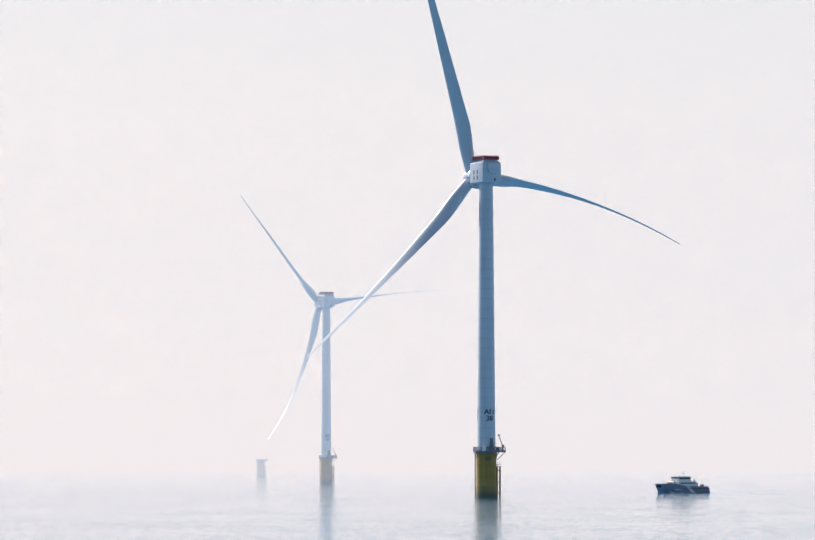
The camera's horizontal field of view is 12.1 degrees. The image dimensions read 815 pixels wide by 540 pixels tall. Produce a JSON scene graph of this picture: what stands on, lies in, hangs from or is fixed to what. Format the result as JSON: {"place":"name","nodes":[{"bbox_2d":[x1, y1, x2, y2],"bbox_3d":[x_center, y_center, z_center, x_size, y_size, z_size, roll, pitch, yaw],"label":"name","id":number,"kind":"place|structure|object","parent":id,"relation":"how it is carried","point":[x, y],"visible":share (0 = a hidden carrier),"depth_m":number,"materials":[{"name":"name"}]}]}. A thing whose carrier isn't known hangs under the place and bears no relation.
{"place":"outdoors","nodes":[
{"label":"outdoors","id":0,"kind":"place"},
{"bbox_2d":[0,469,814,539],"bbox_3d":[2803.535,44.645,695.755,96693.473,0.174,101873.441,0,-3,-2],"label":"sea","id":1,"kind":"structure","parent":0,"point":[240,512],"depth_m":785.73,"materials":[{"name":"grey liquid"}]},
{"bbox_2d":[257,455,267,476],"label":"foundation","id":2,"kind":"object","parent":1,"relation":"in","point":[261,467],"depth_m":3121.45,"materials":[{"name":"metal"}]},
{"bbox_2d":[242,198,437,483],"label":"wind turbine","id":3,"kind":"object","parent":1,"relation":"in","point":[325,376],"depth_m":1998.00,"materials":[{"name":"metal"}]},
{"bbox_2d":[307,0,678,496],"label":"wind turbine","id":4,"kind":"object","parent":1,"relation":"in","point":[483,175],"visible":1,"depth_m":1121.08,"materials":[{"name":"metal"}]},
{"bbox_2d":[655,471,709,492],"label":"boat","id":5,"kind":"object","parent":1,"relation":"in","point":[679,484],"visible":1,"depth_m":1298.62,"materials":[{"name":"metal"}]},
{"bbox_2d":[0,0,814,491],"label":"sky","id":6,"kind":"structure","parent":0,"point":[150,321],"materials":[{"name":"white"}]}
]}

